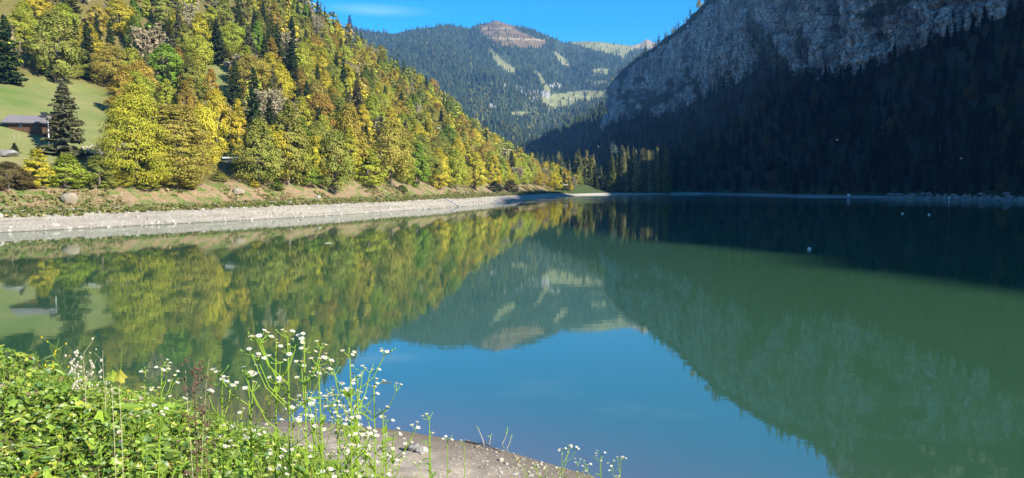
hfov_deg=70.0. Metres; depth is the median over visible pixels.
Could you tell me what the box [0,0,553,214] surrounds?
hillside
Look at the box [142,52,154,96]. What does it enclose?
spruce tree
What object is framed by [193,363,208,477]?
dry stalk
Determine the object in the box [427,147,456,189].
broadleaf tree
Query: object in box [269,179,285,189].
bush
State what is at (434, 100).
broadleaf tree
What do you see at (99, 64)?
broadleaf tree
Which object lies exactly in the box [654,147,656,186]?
spruce tree
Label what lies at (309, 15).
spruce tree
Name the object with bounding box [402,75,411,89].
broadleaf tree
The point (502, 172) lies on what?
broadleaf tree
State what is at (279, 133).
broadleaf tree
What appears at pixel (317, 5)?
spruce tree
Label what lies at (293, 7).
broadleaf tree
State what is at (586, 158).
spruce tree
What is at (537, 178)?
broadleaf tree
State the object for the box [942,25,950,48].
spruce tree
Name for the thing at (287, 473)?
fleabane plant
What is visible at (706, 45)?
cliff
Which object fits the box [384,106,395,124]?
broadleaf tree
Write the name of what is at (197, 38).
broadleaf tree
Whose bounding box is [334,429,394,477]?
fleabane plant
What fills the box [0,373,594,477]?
ground
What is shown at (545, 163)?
broadleaf tree
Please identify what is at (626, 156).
spruce tree
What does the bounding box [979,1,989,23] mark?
spruce tree
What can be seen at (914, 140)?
slope
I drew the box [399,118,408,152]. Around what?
spruce tree
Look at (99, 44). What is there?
broadleaf tree
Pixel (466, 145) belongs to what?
broadleaf tree
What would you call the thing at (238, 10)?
spruce tree
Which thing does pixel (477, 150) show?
broadleaf tree
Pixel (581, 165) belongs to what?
spruce tree
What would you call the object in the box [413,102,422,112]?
broadleaf tree
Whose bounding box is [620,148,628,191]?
spruce tree
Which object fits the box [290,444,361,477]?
fleabane plant
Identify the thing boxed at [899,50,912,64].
broadleaf tree
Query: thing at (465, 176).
broadleaf tree
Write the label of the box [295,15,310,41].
broadleaf tree
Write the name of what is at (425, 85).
spruce tree
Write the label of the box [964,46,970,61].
spruce tree
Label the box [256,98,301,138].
broadleaf tree
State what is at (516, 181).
broadleaf tree
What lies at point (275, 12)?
broadleaf tree
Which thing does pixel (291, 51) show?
spruce tree
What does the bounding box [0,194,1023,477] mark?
water
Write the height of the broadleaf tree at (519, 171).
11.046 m
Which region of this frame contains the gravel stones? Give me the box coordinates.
[0,193,575,231]
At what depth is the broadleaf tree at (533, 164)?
452.00 m
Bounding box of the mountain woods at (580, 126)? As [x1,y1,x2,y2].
[342,20,654,156]
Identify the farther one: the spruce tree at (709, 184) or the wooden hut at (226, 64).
the spruce tree at (709, 184)
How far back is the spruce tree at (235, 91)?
226.26 m
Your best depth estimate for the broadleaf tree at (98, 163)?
129.61 m
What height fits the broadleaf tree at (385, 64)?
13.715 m
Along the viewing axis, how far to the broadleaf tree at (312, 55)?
313.27 m
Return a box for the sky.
[310,0,704,45]
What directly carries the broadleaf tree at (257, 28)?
on the hillside
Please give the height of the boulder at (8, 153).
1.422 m
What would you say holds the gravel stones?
on the gravel bank
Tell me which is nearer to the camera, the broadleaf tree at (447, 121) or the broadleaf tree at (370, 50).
the broadleaf tree at (447, 121)
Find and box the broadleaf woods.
[6,0,1023,189]
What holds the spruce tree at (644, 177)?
on the valley floor
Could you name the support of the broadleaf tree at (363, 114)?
on the hillside
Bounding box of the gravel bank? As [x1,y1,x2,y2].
[0,193,583,232]
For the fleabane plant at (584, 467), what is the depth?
5.46 m
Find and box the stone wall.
[222,157,238,165]
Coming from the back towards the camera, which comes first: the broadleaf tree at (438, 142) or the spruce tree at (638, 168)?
the spruce tree at (638, 168)
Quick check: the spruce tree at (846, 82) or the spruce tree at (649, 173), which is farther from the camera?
the spruce tree at (649, 173)
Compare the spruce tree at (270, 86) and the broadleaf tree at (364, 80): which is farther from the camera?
the broadleaf tree at (364, 80)
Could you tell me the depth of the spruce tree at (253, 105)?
179.20 m
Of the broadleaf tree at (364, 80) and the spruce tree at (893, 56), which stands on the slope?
the spruce tree at (893, 56)
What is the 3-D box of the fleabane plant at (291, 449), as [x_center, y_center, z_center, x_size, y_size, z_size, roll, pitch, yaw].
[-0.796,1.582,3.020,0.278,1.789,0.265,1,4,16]
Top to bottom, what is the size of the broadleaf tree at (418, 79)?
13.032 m
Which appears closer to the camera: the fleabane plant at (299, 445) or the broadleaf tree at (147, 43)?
the fleabane plant at (299, 445)
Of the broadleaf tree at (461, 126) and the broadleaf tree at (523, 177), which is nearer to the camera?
the broadleaf tree at (461, 126)
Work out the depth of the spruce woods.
649.89 m
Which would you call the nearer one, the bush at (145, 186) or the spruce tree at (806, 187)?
the bush at (145, 186)
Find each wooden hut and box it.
[0,112,59,137]
[223,62,231,67]
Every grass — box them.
[0,184,569,216]
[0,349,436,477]
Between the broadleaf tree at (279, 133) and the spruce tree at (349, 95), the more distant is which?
the spruce tree at (349, 95)
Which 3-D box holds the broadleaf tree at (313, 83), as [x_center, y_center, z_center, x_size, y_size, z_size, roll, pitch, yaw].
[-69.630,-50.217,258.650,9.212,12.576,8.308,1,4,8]
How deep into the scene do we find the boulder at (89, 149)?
148.42 m
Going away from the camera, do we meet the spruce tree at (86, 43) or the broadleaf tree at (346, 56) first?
the spruce tree at (86, 43)
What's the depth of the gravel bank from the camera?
131.42 m
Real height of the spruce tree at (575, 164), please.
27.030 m
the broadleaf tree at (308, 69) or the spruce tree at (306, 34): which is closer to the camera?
the broadleaf tree at (308, 69)
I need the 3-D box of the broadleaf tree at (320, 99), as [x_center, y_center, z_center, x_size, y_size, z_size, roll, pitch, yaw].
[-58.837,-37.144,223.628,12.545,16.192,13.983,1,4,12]
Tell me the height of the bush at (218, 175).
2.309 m
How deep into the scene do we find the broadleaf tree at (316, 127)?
196.81 m
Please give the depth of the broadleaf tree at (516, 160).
421.60 m
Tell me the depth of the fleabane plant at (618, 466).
5.77 m
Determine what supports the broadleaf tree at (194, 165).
on the hillside
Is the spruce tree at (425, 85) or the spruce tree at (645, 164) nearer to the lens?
the spruce tree at (425, 85)
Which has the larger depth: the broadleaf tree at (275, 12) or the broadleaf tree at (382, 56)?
the broadleaf tree at (382, 56)
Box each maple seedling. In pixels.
[105,369,116,476]
[114,369,127,477]
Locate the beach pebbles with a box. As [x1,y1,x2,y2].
[438,440,584,477]
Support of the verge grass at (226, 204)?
on the hillside
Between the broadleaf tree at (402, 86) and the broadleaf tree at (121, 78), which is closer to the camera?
the broadleaf tree at (121, 78)
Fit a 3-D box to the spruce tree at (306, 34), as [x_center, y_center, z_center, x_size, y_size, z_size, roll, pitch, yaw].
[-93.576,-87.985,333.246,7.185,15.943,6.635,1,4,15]
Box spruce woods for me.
[10,0,1023,193]
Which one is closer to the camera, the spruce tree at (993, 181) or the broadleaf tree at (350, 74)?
the broadleaf tree at (350, 74)
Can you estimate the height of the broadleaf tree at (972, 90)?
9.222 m
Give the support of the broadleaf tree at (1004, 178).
on the slope
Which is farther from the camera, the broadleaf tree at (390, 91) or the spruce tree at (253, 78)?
the broadleaf tree at (390, 91)
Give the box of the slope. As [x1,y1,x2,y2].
[603,6,1023,200]
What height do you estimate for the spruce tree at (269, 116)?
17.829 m
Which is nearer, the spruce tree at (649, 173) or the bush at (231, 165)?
the bush at (231, 165)
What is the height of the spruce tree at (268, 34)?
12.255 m
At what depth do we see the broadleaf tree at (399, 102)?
322.90 m
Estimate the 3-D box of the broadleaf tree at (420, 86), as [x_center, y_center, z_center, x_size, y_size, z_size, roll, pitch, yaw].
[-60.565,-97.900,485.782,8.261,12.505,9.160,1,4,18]
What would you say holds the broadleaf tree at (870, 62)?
on the slope
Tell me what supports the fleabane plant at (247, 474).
on the ground at (408, 467)
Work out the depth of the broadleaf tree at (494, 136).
503.11 m
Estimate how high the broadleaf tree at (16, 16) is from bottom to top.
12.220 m
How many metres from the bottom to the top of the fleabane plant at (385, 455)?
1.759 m
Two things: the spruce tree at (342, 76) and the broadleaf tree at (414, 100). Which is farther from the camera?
the broadleaf tree at (414, 100)
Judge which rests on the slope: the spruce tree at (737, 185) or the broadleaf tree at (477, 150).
the spruce tree at (737, 185)
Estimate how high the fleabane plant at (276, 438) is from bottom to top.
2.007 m
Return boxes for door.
[33,124,38,131]
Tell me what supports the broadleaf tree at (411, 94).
on the hillside
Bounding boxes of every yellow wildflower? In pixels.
[41,336,66,411]
[49,345,69,401]
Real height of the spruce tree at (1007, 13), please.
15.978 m
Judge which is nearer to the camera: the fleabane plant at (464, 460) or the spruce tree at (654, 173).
the fleabane plant at (464, 460)
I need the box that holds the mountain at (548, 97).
[345,21,656,152]
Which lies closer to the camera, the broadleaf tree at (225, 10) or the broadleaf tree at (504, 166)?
the broadleaf tree at (225, 10)
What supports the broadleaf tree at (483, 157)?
on the hillside
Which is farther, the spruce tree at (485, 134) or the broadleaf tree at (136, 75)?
the spruce tree at (485, 134)
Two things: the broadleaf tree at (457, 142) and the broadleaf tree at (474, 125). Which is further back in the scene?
the broadleaf tree at (474, 125)
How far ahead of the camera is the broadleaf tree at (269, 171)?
165.01 m
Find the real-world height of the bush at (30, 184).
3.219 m
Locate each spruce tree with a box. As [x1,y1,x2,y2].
[0,14,28,84]
[11,143,21,153]
[35,79,92,157]
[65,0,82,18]
[70,18,79,61]
[78,20,99,79]
[78,171,95,189]
[92,12,103,45]
[105,18,118,59]
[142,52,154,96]
[151,13,154,26]
[162,65,175,102]
[168,33,176,58]
[172,4,183,46]
[208,17,227,63]
[215,100,235,156]
[227,59,245,105]
[233,0,243,28]
[236,83,262,162]
[237,14,244,45]
[241,26,259,83]
[242,66,260,122]
[250,9,259,45]
[258,32,271,65]
[260,0,266,28]
[263,97,274,140]
[265,21,270,43]
[266,77,273,106]
[269,14,274,36]
[270,65,278,98]
[271,23,285,61]
[282,39,299,80]
[287,16,297,45]
[289,56,302,100]
[295,1,300,16]
[303,29,309,59]
[303,80,314,120]
[308,8,314,37]
[314,0,320,15]
[314,63,324,95]
[315,106,322,135]
[333,52,338,74]
[338,37,342,58]
[339,63,347,101]
[346,14,353,32]
[346,90,359,137]
[351,72,362,99]
[352,79,366,123]
[363,124,369,144]
[377,114,384,145]
[399,90,404,107]
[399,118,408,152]
[424,75,429,100]
[438,107,444,129]
[483,129,487,142]
[508,150,514,177]
[556,168,564,189]
[562,172,568,189]
[572,152,577,176]
[575,150,580,172]
[577,156,584,181]
[581,157,587,179]
[584,150,588,173]
[586,156,594,185]
[592,157,598,183]
[594,175,598,189]
[600,175,604,189]
[605,157,615,190]
[605,160,609,188]
[607,156,617,191]
[615,154,619,190]
[616,146,624,187]
[618,145,626,191]
[619,153,628,191]
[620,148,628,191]
[625,148,629,186]
[627,147,631,188]
[629,147,637,189]
[631,150,638,191]
[635,149,644,190]
[637,148,648,192]
[639,152,649,192]
[646,150,652,192]
[647,150,653,192]
[648,150,655,192]
[651,150,656,192]
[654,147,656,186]
[655,148,660,191]
[659,147,671,193]
[660,144,668,190]
[672,175,678,189]
[681,174,686,190]
[689,173,696,190]
[706,171,712,190]
[733,171,740,191]
[738,89,743,103]
[750,64,756,82]
[774,63,779,80]
[783,64,790,81]
[790,170,800,193]
[803,176,809,191]
[821,64,827,83]
[827,177,833,193]
[843,70,849,91]
[856,64,863,86]
[862,170,870,192]
[882,164,890,193]
[891,42,897,62]
[898,172,904,193]
[909,163,923,191]
[924,169,932,191]
[933,37,943,61]
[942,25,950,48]
[950,22,957,47]
[951,9,955,28]
[957,26,965,49]
[958,15,964,32]
[958,150,968,173]
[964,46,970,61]
[968,13,975,36]
[972,32,983,59]
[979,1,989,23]
[979,35,990,63]
[987,15,995,44]
[987,167,997,190]
[1000,52,1010,78]
[1001,14,1012,39]
[1002,5,1013,30]
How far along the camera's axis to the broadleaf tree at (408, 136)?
256.59 m
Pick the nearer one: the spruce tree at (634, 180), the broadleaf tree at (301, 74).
the broadleaf tree at (301, 74)
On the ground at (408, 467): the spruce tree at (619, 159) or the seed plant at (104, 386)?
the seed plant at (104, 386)
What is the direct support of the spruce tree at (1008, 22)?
on the slope
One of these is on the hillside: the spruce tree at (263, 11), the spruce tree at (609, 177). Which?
the spruce tree at (263, 11)
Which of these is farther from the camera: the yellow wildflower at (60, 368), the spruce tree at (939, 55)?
the spruce tree at (939, 55)
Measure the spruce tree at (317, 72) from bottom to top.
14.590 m
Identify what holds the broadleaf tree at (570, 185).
on the valley floor
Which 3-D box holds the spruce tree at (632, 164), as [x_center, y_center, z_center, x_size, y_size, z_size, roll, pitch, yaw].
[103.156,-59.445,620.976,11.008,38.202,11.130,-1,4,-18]
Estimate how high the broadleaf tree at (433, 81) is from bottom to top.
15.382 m
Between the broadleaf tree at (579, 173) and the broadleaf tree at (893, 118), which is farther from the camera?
the broadleaf tree at (579, 173)
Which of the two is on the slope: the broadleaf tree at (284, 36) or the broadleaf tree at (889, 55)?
the broadleaf tree at (889, 55)
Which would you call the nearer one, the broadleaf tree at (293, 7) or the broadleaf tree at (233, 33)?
the broadleaf tree at (233, 33)
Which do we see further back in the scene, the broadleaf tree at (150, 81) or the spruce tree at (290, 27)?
the spruce tree at (290, 27)
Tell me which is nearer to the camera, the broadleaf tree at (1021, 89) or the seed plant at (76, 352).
the seed plant at (76, 352)
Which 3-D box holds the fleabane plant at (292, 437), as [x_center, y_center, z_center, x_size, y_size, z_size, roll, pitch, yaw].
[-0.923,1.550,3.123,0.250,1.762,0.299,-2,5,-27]
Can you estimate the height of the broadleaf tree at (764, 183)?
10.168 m
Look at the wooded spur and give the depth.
1155.58 m
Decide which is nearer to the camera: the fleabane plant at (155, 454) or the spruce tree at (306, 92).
the fleabane plant at (155, 454)
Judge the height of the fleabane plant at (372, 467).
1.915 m
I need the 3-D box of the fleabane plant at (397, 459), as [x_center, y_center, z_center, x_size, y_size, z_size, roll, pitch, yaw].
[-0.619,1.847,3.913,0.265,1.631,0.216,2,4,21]
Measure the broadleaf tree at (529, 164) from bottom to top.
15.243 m
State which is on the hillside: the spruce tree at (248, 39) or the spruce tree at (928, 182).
the spruce tree at (248, 39)
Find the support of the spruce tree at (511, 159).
on the hillside
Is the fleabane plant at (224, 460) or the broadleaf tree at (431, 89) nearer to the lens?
the fleabane plant at (224, 460)
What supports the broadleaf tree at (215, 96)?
on the hillside
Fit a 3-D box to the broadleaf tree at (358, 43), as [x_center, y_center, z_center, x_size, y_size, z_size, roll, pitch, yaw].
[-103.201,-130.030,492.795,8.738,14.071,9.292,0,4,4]
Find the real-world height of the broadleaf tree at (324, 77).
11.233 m
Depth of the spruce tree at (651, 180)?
612.92 m
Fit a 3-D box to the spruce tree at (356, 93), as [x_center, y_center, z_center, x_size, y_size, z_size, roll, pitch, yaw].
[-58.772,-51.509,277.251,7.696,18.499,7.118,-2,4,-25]
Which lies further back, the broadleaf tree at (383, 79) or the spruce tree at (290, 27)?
the broadleaf tree at (383, 79)
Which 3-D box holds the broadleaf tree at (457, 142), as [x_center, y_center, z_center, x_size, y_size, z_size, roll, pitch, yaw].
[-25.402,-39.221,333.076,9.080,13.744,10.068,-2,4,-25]
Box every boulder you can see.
[0,150,18,156]
[60,192,77,204]
[80,144,108,155]
[233,188,244,193]
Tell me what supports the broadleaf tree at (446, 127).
on the hillside
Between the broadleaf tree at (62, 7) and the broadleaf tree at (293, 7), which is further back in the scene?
the broadleaf tree at (293, 7)
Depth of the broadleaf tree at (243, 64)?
231.00 m
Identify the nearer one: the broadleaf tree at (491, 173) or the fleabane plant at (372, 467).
the fleabane plant at (372, 467)
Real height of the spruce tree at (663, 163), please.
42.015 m
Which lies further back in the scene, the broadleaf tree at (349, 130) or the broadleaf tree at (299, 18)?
the broadleaf tree at (299, 18)
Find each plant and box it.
[64,337,101,399]
[67,360,92,414]
[89,349,116,433]
[129,367,156,477]
[144,383,161,470]
[146,359,186,477]
[203,376,238,477]
[210,364,283,477]
[229,427,286,477]
[231,407,253,477]
[240,329,331,477]
[246,336,321,477]
[265,398,328,477]
[267,332,328,477]
[267,443,353,476]
[268,403,339,477]
[277,460,304,477]
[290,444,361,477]
[291,357,343,477]
[308,425,363,477]
[314,387,370,477]
[317,389,379,477]
[319,459,367,476]
[321,348,395,477]
[330,364,380,477]
[331,374,402,477]
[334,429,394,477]
[353,405,419,477]
[359,454,400,477]
[362,415,401,476]
[367,432,413,477]
[412,412,436,477]
[425,432,433,475]
[442,435,452,477]
[461,439,464,477]
[517,464,541,477]
[525,462,560,477]
[556,444,579,477]
[574,458,591,477]
[582,450,605,477]
[607,456,626,477]
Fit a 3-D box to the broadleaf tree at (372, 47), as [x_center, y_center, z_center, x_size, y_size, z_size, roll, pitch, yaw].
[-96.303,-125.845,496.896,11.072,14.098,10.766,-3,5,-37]
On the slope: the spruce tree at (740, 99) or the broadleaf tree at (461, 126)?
the spruce tree at (740, 99)
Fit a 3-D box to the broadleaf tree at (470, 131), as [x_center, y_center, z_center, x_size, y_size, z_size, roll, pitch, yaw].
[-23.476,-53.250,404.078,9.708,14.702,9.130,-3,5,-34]
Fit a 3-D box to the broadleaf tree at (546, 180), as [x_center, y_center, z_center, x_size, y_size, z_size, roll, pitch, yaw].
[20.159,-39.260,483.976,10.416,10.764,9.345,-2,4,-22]
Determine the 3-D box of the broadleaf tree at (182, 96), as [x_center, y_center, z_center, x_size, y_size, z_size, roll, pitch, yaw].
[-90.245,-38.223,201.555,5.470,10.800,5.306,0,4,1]
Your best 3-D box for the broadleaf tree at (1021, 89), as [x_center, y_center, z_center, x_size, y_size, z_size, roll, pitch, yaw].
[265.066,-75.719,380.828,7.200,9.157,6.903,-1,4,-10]
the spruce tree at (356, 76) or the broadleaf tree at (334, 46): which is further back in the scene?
the broadleaf tree at (334, 46)
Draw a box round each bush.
[9,170,36,188]
[102,174,117,188]
[133,177,160,189]
[173,177,198,188]
[208,171,229,181]
[228,162,245,170]
[238,169,254,179]
[248,179,262,186]
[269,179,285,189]
[396,185,407,191]
[487,181,502,191]
[503,180,518,191]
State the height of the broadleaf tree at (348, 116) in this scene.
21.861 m
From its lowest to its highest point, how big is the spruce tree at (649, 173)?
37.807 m
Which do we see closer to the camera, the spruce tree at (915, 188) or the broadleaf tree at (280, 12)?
the broadleaf tree at (280, 12)
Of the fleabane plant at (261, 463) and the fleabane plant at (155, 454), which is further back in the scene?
the fleabane plant at (155, 454)
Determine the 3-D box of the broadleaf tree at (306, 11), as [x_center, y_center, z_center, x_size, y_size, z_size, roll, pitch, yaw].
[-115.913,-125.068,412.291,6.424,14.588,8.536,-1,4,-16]
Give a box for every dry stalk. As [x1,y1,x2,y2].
[180,358,210,477]
[185,370,200,475]
[191,378,221,477]
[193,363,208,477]
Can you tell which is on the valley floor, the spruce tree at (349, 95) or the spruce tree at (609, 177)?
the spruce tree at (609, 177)
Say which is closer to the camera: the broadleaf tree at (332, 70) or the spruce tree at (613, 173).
the broadleaf tree at (332, 70)
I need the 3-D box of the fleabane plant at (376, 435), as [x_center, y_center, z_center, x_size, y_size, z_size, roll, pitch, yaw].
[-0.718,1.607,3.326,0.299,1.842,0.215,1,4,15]
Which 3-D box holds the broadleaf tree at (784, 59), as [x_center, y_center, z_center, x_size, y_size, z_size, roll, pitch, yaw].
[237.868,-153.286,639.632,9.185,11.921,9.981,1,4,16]
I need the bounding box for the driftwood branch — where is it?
[465,440,497,449]
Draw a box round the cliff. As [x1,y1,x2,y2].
[600,0,1023,131]
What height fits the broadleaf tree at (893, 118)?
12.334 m
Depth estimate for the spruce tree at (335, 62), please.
326.83 m
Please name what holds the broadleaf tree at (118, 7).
on the hillside
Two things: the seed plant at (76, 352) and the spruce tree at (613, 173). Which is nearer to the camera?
the seed plant at (76, 352)
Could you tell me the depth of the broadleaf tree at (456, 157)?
276.29 m
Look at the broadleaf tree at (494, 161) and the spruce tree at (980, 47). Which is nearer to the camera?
the broadleaf tree at (494, 161)
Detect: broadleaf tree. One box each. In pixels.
[0,161,32,189]
[4,10,39,51]
[8,0,42,39]
[18,148,56,187]
[22,0,54,22]
[24,8,82,83]
[33,0,68,13]
[44,153,94,188]
[45,2,79,39]
[52,37,88,78]
[73,21,106,62]
[78,81,183,185]
[81,155,113,186]
[84,4,111,34]
[87,42,129,88]
[99,0,137,35]
[103,65,142,112]
[110,47,150,85]
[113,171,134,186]
[122,58,160,94]
[123,15,139,49]
[123,71,155,110]
[125,104,226,187]
[127,22,176,78]
[128,0,142,27]
[133,76,158,104]
[141,0,152,17]
[146,43,183,88]
[153,0,172,28]
[154,78,177,107]
[164,10,185,33]
[172,46,183,66]
[174,23,196,58]
[176,55,209,103]
[176,81,194,113]
[180,1,201,28]
[181,34,215,63]
[182,101,226,176]
[183,76,200,107]
[188,49,207,87]
[189,12,211,48]
[199,87,232,157]
[201,6,221,33]
[202,68,221,99]
[210,14,231,37]
[213,0,233,29]
[220,21,244,57]
[225,52,273,95]
[228,98,248,158]
[228,115,288,186]
[229,53,254,74]
[231,0,255,18]
[237,45,256,88]
[243,86,286,118]
[247,132,280,183]
[249,10,269,35]
[250,20,265,55]
[251,124,294,181]
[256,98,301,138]
[257,0,281,19]
[259,52,281,81]
[265,37,281,64]
[265,62,297,98]
[268,3,282,29]
[269,101,313,185]
[270,4,288,30]
[278,30,294,57]
[283,125,319,183]
[287,17,303,41]
[290,0,301,16]
[290,116,313,159]
[292,96,314,134]
[294,66,310,95]
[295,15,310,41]
[297,42,313,70]
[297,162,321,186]
[299,37,320,63]
[300,65,314,82]
[301,4,308,24]
[302,17,313,39]
[304,13,324,33]
[304,79,327,104]
[304,91,340,128]
[305,135,334,178]
[306,120,335,154]
[308,53,320,75]
[309,35,324,66]
[313,114,335,147]
[313,129,356,194]
[314,50,333,75]
[315,16,329,37]
[315,24,330,40]
[315,47,332,69]
[320,69,333,93]
[322,63,340,83]
[323,35,336,51]
[323,40,335,58]
[325,93,339,115]
[326,79,346,100]
[327,87,340,100]
[330,33,338,48]
[331,99,371,170]
[332,22,339,37]
[332,96,345,123]
[335,31,344,52]
[335,45,357,63]
[339,127,363,180]
[342,64,355,89]
[348,63,360,77]
[352,148,387,185]
[353,35,364,55]
[355,56,369,71]
[355,144,375,175]
[356,104,375,139]
[359,72,375,93]
[359,76,374,99]
[362,47,377,62]
[363,65,370,80]
[364,43,377,57]
[364,93,389,119]
[365,92,387,129]
[365,117,417,187]
[368,76,387,92]
[373,82,382,98]
[375,45,387,60]
[375,70,388,83]
[376,52,390,67]
[376,59,383,79]
[376,92,395,120]
[381,77,390,85]
[383,57,389,74]
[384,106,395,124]
[386,84,397,104]
[389,69,397,82]
[390,99,412,127]
[392,158,416,183]
[394,85,401,99]
[395,79,406,98]
[397,112,411,131]
[398,131,420,156]
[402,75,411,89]
[402,81,410,95]
[402,98,415,117]
[402,138,435,175]
[404,92,422,109]
[406,142,431,187]
[409,95,421,111]
[409,118,420,133]
[409,123,427,136]
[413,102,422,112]
[413,112,431,134]
[414,76,422,89]
[415,82,426,92]
[416,133,434,155]
[417,88,426,102]
[419,154,443,184]
[421,90,432,103]
[421,105,441,131]
[422,98,430,110]
[422,118,436,141]
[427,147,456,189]
[428,78,438,93]
[428,82,434,94]
[429,136,448,155]
[430,97,443,114]
[434,103,445,118]
[437,124,457,145]
[440,136,452,152]
[443,100,455,119]
[444,118,451,139]
[445,96,459,110]
[445,149,470,189]
[449,138,465,156]
[450,132,461,145]
[455,114,470,130]
[457,124,472,144]
[457,165,473,181]
[460,131,466,152]
[462,141,471,165]
[464,151,487,189]
[466,117,480,130]
[466,138,481,151]
[467,129,474,145]
[471,121,480,131]
[471,148,486,174]
[472,128,483,141]
[477,142,499,160]
[480,150,487,170]
[486,155,503,183]
[486,165,497,183]
[487,150,499,167]
[490,134,502,152]
[494,164,505,183]
[500,157,509,185]
[505,161,515,183]
[511,165,523,177]
[511,171,519,183]
[513,157,523,177]
[516,167,527,184]
[522,160,532,184]
[523,161,536,185]
[525,160,537,183]
[531,158,540,166]
[532,172,541,185]
[535,165,543,183]
[538,172,549,186]
[540,167,550,186]
[541,161,549,170]
[546,171,557,187]
[548,165,555,178]
[548,171,563,189]
[567,181,573,190]
[569,176,576,187]
[575,169,584,184]
[758,100,765,112]
[760,179,769,190]
[779,57,788,70]
[808,90,818,102]
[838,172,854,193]
[844,64,851,76]
[865,59,877,73]
[885,115,901,131]
[887,51,891,61]
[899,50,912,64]
[905,44,911,59]
[928,177,941,192]
[930,33,943,47]
[959,178,968,193]
[962,84,978,99]
[989,102,1007,125]
[995,172,1010,192]
[1000,119,1012,144]
[1001,42,1011,59]
[1013,85,1023,101]
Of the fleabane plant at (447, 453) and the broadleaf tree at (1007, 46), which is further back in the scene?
the broadleaf tree at (1007, 46)
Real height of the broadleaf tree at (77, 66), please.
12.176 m
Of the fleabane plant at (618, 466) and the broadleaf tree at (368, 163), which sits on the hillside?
the broadleaf tree at (368, 163)
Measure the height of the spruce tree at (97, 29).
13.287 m
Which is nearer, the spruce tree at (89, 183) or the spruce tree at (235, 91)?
the spruce tree at (89, 183)
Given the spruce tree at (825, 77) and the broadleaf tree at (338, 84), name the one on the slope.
the spruce tree at (825, 77)
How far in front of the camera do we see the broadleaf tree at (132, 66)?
210.57 m
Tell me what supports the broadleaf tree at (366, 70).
on the hillside
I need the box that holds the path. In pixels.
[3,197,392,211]
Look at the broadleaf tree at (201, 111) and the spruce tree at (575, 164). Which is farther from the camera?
the spruce tree at (575, 164)
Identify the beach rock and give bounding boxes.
[408,443,419,451]
[415,447,427,454]
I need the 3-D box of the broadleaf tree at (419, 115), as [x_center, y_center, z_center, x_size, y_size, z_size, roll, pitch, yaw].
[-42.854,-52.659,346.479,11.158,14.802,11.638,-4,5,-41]
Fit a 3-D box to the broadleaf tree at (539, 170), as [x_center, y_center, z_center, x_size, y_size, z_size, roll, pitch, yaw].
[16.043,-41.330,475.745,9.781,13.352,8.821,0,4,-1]
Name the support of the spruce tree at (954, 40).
on the slope
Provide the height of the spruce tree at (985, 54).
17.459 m
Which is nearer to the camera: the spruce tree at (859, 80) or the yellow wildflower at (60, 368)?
the yellow wildflower at (60, 368)
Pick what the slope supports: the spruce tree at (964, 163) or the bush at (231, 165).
the spruce tree at (964, 163)
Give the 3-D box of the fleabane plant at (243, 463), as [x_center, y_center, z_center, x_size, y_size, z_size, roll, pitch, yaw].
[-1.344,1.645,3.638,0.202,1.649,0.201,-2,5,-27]
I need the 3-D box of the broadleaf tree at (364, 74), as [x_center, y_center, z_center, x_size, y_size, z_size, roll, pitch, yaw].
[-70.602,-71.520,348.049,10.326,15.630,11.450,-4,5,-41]
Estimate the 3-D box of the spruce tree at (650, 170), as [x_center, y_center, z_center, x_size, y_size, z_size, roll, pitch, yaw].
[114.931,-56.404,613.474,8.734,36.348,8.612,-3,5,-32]
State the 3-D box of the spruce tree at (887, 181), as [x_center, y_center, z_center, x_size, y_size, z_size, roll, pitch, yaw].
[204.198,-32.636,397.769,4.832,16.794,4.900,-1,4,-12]
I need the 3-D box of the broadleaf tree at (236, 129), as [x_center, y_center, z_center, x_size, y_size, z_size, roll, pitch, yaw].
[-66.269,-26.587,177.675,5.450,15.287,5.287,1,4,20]
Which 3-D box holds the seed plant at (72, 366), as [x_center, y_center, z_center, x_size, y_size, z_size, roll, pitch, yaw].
[-3.934,1.338,6.624,0.206,0.520,0.176,3,5,36]
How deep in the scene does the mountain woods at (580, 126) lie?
1909.49 m
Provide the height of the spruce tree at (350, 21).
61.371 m
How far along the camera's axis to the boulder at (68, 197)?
119.56 m
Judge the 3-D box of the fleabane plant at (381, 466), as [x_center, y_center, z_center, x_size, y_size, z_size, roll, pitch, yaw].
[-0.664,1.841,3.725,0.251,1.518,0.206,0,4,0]
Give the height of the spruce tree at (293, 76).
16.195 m
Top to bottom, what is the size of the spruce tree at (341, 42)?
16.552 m
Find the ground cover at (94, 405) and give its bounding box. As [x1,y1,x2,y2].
[0,344,360,477]
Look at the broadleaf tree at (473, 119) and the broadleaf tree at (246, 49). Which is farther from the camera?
the broadleaf tree at (473, 119)
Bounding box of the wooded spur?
[556,115,611,155]
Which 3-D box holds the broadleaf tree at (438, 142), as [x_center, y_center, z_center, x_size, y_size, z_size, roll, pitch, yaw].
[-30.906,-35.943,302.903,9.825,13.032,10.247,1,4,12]
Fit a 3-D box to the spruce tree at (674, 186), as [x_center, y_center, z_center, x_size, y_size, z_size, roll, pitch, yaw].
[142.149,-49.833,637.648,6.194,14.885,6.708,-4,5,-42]
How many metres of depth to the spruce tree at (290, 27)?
328.47 m
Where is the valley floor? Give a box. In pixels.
[520,149,703,194]
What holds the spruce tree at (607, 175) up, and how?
on the valley floor
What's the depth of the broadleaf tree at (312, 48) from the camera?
323.83 m
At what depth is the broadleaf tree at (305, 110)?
207.45 m
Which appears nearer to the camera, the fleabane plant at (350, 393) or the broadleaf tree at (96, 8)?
the fleabane plant at (350, 393)
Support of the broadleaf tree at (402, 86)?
on the hillside

